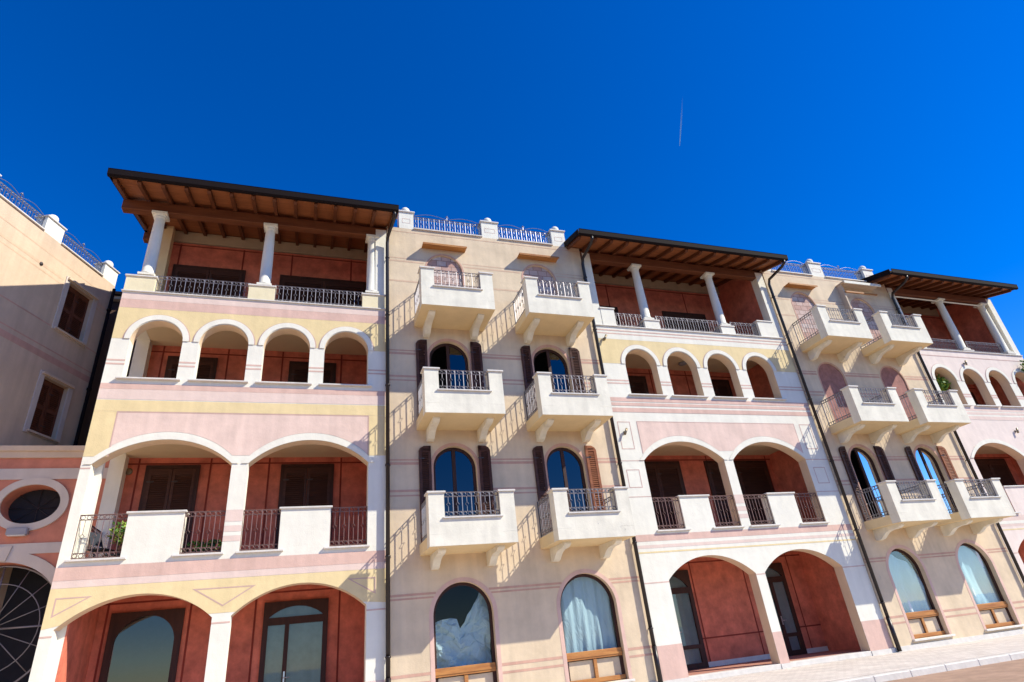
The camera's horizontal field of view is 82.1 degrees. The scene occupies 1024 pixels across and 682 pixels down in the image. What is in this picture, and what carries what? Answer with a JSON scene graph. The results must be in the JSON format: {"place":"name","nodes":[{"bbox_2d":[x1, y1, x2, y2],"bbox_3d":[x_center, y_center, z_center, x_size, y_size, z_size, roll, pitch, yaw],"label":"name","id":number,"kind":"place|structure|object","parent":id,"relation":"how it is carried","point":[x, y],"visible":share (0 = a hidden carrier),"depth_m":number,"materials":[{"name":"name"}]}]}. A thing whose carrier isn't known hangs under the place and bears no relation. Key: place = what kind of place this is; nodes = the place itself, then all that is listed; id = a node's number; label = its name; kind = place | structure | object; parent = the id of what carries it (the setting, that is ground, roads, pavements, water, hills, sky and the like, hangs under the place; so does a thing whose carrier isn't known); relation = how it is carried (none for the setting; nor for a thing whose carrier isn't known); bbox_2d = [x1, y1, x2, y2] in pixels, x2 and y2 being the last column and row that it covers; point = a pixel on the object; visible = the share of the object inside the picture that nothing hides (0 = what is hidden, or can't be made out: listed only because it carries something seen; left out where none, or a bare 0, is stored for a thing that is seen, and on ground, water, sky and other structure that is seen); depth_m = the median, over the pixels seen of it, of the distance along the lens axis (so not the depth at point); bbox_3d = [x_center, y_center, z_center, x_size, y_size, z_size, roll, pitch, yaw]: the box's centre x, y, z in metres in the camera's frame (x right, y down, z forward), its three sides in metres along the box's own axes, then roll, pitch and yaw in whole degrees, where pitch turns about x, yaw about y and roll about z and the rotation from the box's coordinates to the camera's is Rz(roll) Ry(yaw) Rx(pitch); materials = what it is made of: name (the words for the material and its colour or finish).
{"place":"outdoors","nodes":[
{"label":"outdoors","id":0,"kind":"place"},
{"bbox_2d":[28,168,398,681],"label":"loggia house","id":1,"kind":"structure","parent":0,"point":[241,412],"depth_m":14.83,"materials":[{"name":"paint"}]},
{"bbox_2d":[86,532,114,558],"bbox_3d":[-9.050,4.617,12.887,0.490,0.863,0.426,-6,-27,-1],"label":"folding chair","id":2,"kind":"object","parent":1,"relation":"on","point":[96,540],"visible":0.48,"depth_m":12.94,"materials":[{"name":"metal"}]},
{"bbox_2d":[102,520,126,557],"bbox_3d":[-8.699,4.527,13.053,0.592,1.089,0.594,3,-29,-18],"label":"potted plant","id":3,"kind":"object","parent":1,"relation":"on","point":[117,531],"visible":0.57,"depth_m":13.06,"materials":[{"name":"green plant"}]},
{"bbox_2d":[98,608,185,681],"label":"door","id":4,"kind":"structure","parent":1,"relation":"in","point":[141,646],"depth_m":13.47,"materials":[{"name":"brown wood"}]},
{"bbox_2d":[138,465,200,551],"bbox_3d":[-8.732,4.479,14.800,1.260,2.750,0.086,3,-29,-18],"label":"door","id":5,"kind":"structure","parent":1,"relation":"in","point":[157,482],"depth_m":15.12,"materials":[{"name":"brown wood"}]},
{"bbox_2d":[164,356,217,379],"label":"door","id":6,"kind":"structure","parent":1,"relation":"in","point":[207,367],"depth_m":16.74,"materials":[{"name":"brown wood"}]},
{"bbox_2d":[184,539,221,553],"bbox_3d":[-6.997,4.802,13.377,0.909,0.564,0.432,3,-29,-18],"label":"planter box","id":7,"kind":"object","parent":1,"relation":"on","point":[208,544],"visible":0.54,"depth_m":13.41,"materials":[{"name":"green plant"}]},
{"bbox_2d":[168,264,245,297],"bbox_3d":[-9.285,-1.200,17.776,2.030,2.460,0.086,3,-29,-18],"label":"door","id":8,"kind":"structure","parent":1,"relation":"in","point":[185,271],"depth_m":18.09,"materials":[{"name":"brown wood"}]},
{"bbox_2d":[258,598,328,681],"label":"door","id":9,"kind":"structure","parent":1,"relation":"in","point":[294,633],"depth_m":14.42,"materials":[{"name":"brown wood"}]},
{"bbox_2d":[275,464,333,547],"bbox_3d":[-5.576,4.670,15.846,1.400,2.750,0.086,3,-29,-18],"label":"door","id":10,"kind":"structure","parent":1,"relation":"in","point":[294,482],"depth_m":16.17,"materials":[{"name":"brown wood"}]},
{"bbox_2d":[288,361,335,383],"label":"door","id":11,"kind":"structure","parent":1,"relation":"in","point":[298,370],"depth_m":17.71,"materials":[{"name":"brown wood"}]},
{"bbox_2d":[278,275,365,306],"bbox_3d":[-6.075,-0.984,18.828,2.700,2.410,0.086,3,-29,-18],"label":"door","id":12,"kind":"structure","parent":1,"relation":"in","point":[285,280],"depth_m":19.13,"materials":[{"name":"brown wood"}]},
{"bbox_2d":[0,0,1023,358],"label":"sky","id":13,"kind":"structure","parent":0,"point":[878,136],"materials":[{"name":"blue"}]},
{"bbox_2d":[386,207,657,681],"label":"balcony house","id":14,"kind":"structure","parent":0,"point":[509,500],"depth_m":15.61,"materials":[{"name":"paint"}]},
{"bbox_2d":[425,254,464,286],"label":"blocked window","id":15,"kind":"structure","parent":14,"relation":"in","point":[440,263],"depth_m":18.44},
{"bbox_2d":[416,339,484,415],"bbox_3d":[-1.764,1.102,16.674,1.947,2.600,0.310,3,-29,-18],"label":"window","id":16,"kind":"structure","parent":14,"relation":"in","point":[457,359],"depth_m":16.99,"materials":[{"name":"brown wood"}]},
{"bbox_2d":[419,443,494,542],"bbox_3d":[-1.451,3.902,15.221,1.947,2.600,0.310,3,-29,-18],"label":"window","id":17,"kind":"structure","parent":14,"relation":"in","point":[438,473],"depth_m":15.44,"materials":[{"name":"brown wood"}]},
{"bbox_2d":[435,593,491,668],"bbox_3d":[-1.197,6.884,14.027,1.370,1.628,0.216,3,-29,-18],"label":"plastic sheet","id":18,"kind":"object","parent":14,"relation":"in","point":[467,642],"visible":0.94,"depth_m":13.91,"materials":[{"name":"white"}]},
{"bbox_2d":[429,577,502,681],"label":"window","id":19,"kind":"structure","parent":14,"relation":"in","point":[484,672],"depth_m":13.57,"materials":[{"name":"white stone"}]},
{"bbox_2d":[521,264,558,294],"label":"blocked window","id":20,"kind":"structure","parent":14,"relation":"in","point":[542,274],"depth_m":19.47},
{"bbox_2d":[520,345,585,417],"bbox_3d":[1.241,1.284,17.670,1.947,2.600,0.310,3,-29,-18],"label":"window","id":21,"kind":"structure","parent":14,"relation":"in","point":[556,363],"depth_m":17.96,"materials":[{"name":"brown wood"}]},
{"bbox_2d":[532,443,605,535],"bbox_3d":[1.553,4.084,16.217,1.947,2.600,0.310,3,-29,-18],"label":"window","id":22,"kind":"structure","parent":14,"relation":"in","point":[560,467],"depth_m":16.45,"materials":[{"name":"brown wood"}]},
{"bbox_2d":[561,577,616,652],"bbox_3d":[1.848,6.940,15.032,1.500,1.850,0.103,3,-29,-18],"label":"hanging sheet","id":23,"kind":"object","parent":14,"relation":"hanging from","point":[586,616],"visible":0.69,"depth_m":14.99,"materials":[{"name":"white fabric"}]},
{"bbox_2d":[557,569,634,681],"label":"window","id":24,"kind":"structure","parent":14,"relation":"in","point":[601,665],"depth_m":14.45,"materials":[{"name":"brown wood"}]},
{"bbox_2d":[564,228,901,681],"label":"loggia house","id":25,"kind":"structure","parent":0,"point":[747,550],"depth_m":18.95,"materials":[{"name":"paint"}]},
{"bbox_2d":[599,306,620,325],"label":"door","id":26,"kind":"structure","parent":25,"relation":"in","point":[616,309],"depth_m":22.49,"materials":[{"name":"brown wood"}]},
{"bbox_2d":[628,376,648,393],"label":"door","id":27,"kind":"structure","parent":25,"relation":"in","point":[638,384],"depth_m":21.24,"materials":[{"name":"brown wood"}]},
{"bbox_2d":[644,461,686,529],"bbox_3d":[4.981,5.307,19.345,1.900,2.750,0.086,3,-29,-18],"label":"door","id":28,"kind":"structure","parent":25,"relation":"in","point":[665,478],"depth_m":19.65,"materials":[{"name":"brown wood"}]},
{"bbox_2d":[662,311,709,331],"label":"door","id":29,"kind":"structure","parent":25,"relation":"in","point":[668,314],"depth_m":23.44,"materials":[{"name":"brown wood"}]},
{"bbox_2d":[669,570,708,669],"bbox_3d":[4.920,8.316,17.582,1.520,2.690,0.141,3,-29,-18],"label":"door","id":30,"kind":"structure","parent":25,"relation":"in","point":[694,650],"depth_m":17.72,"materials":[{"name":"brown wood"}]},
{"bbox_2d":[711,379,732,396],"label":"door","id":31,"kind":"structure","parent":25,"relation":"in","point":[721,387],"depth_m":22.38,"materials":[{"name":"brown wood"}]},
{"bbox_2d":[703,460,774,526],"bbox_3d":[8.094,5.495,20.377,2.630,2.750,0.086,3,-29,-18],"label":"door","id":32,"kind":"structure","parent":25,"relation":"in","point":[753,475],"depth_m":20.56,"materials":[{"name":"brown wood"}]},
{"bbox_2d":[765,563,807,655],"bbox_3d":[8.473,8.531,18.759,1.320,2.690,0.141,3,-29,-18],"label":"door","id":33,"kind":"structure","parent":25,"relation":"in","point":[778,586],"depth_m":18.85,"materials":[{"name":"brown wood"}]},
{"bbox_2d":[690,634,1023,681],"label":"pavement","id":34,"kind":"structure","parent":0,"point":[857,667],"depth_m":14.34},
{"bbox_2d":[0,445,109,681],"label":"gateway building","id":35,"kind":"structure","parent":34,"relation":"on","point":[37,485],"depth_m":14.34,"materials":[{"name":"paint"}]},
{"bbox_2d":[0,477,68,530],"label":"window","id":36,"kind":"structure","parent":35,"relation":"in","point":[37,509],"depth_m":14.45,"materials":[{"name":"glass"}]},
{"bbox_2d":[0,174,119,610],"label":"cream building","id":37,"kind":"structure","parent":34,"relation":"on","point":[57,295],"depth_m":16.65,"materials":[{"name":"paint"}]},
{"bbox_2d":[23,370,74,444],"bbox_3d":[-12.955,1.862,16.430,0.260,1.780,1.220,-7,-27,2],"label":"window","id":38,"kind":"structure","parent":37,"relation":"in","point":[47,396],"depth_m":16.47,"materials":[{"name":"wood"}]},
{"bbox_2d":[51,276,98,347],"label":"window","id":39,"kind":"structure","parent":37,"relation":"in","point":[71,310],"depth_m":17.89,"materials":[{"name":"wood"}]},
{"bbox_2d":[77,291,136,445],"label":"link wing","id":40,"kind":"structure","parent":34,"relation":"on","point":[85,428],"depth_m":19.33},
{"bbox_2d":[861,268,1023,585],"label":"loggia house","id":41,"kind":"structure","parent":34,"relation":"on","point":[972,355],"depth_m":24.66,"materials":[{"name":"paint"}]},
{"bbox_2d":[935,374,951,390],"bbox_3d":[17.315,2.457,23.340,0.854,2.475,0.787,3,-29,-18],"label":"potted plant","id":42,"kind":"object","parent":41,"relation":"on","point":[942,384],"visible":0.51,"depth_m":23.53,"materials":[{"name":"green plant"}]},
{"bbox_2d":[970,392,978,404],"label":"door","id":43,"kind":"structure","parent":41,"relation":"in","point":[972,394],"depth_m":26.66,"materials":[{"name":"brown wood"}]},
{"bbox_2d":[974,459,1016,485],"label":"door","id":44,"kind":"structure","parent":41,"relation":"in","point":[988,468],"depth_m":24.86,"materials":[{"name":"brown wood"}]},
{"bbox_2d":[759,259,1023,651],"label":"balcony house","id":45,"kind":"structure","parent":0,"point":[922,506],"depth_m":20.11,"materials":[{"name":"paint"}]},
{"bbox_2d":[791,292,818,339],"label":"blocked window","id":46,"kind":"structure","parent":45,"relation":"in","point":[801,304],"depth_m":22.69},
{"bbox_2d":[817,362,850,422],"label":"blocked window","id":47,"kind":"structure","parent":45,"relation":"in","point":[831,379],"depth_m":21.24,"materials":[{"name":"pink paint"}]},
{"bbox_2d":[851,298,881,345],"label":"blocked window","id":48,"kind":"structure","parent":45,"relation":"in","point":[867,312],"depth_m":23.80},
{"bbox_2d":[839,444,902,520],"bbox_3d":[11.996,4.714,19.678,1.947,2.600,0.310,3,-29,-18],"label":"window","id":49,"kind":"structure","parent":45,"relation":"in","point":[867,466],"depth_m":19.88,"materials":[{"name":"brown wood"}]},
{"bbox_2d":[880,366,916,419],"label":"blocked window","id":50,"kind":"structure","parent":45,"relation":"in","point":[890,377],"depth_m":22.31,"materials":[{"name":"pink paint"}]},
{"bbox_2d":[889,554,930,612],"bbox_3d":[12.286,7.556,18.465,1.350,1.850,0.231,3,-29,-18],"label":"plastic sheet","id":51,"kind":"object","parent":45,"relation":"attached to","point":[908,583],"visible":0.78,"depth_m":18.47,"materials":[{"name":"white plastic"}]},
{"bbox_2d":[886,545,955,641],"bbox_3d":[12.394,7.704,18.162,1.680,2.690,0.290,3,-29,-18],"label":"window","id":52,"kind":"structure","parent":45,"relation":"in","point":[921,624],"depth_m":17.91,"materials":[{"name":"brown wood"}]},
{"bbox_2d":[905,444,958,513],"bbox_3d":[14.858,4.887,20.627,1.947,2.600,0.310,3,-29,-18],"label":"window","id":53,"kind":"structure","parent":45,"relation":"in","point":[924,466],"depth_m":20.91,"materials":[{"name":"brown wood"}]},
{"bbox_2d":[958,546,1000,603],"bbox_3d":[15.226,7.705,19.438,1.450,1.900,0.207,3,-29,-18],"label":"hanging sheet","id":54,"kind":"object","parent":45,"relation":"hanging from","point":[976,575],"visible":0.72,"depth_m":19.49,"materials":[{"name":"white"}]},
{"bbox_2d":[955,539,1023,631],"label":"window","id":55,"kind":"structure","parent":45,"relation":"in","point":[993,615],"depth_m":18.89,"materials":[{"name":"brown wood"}]},
{"bbox_2d":[885,658,1023,681],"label":"road","id":56,"kind":"structure","parent":0,"point":[1010,671],"depth_m":11.51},
{"label":"ground","id":57,"kind":"structure","parent":0,"visible":0},
{"bbox_2d":[830,651,1023,681],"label":"kerb","id":58,"kind":"structure","parent":57,"relation":"on","point":[920,671],"depth_m":12.38,"materials":[{"name":"stone"}]}
]}

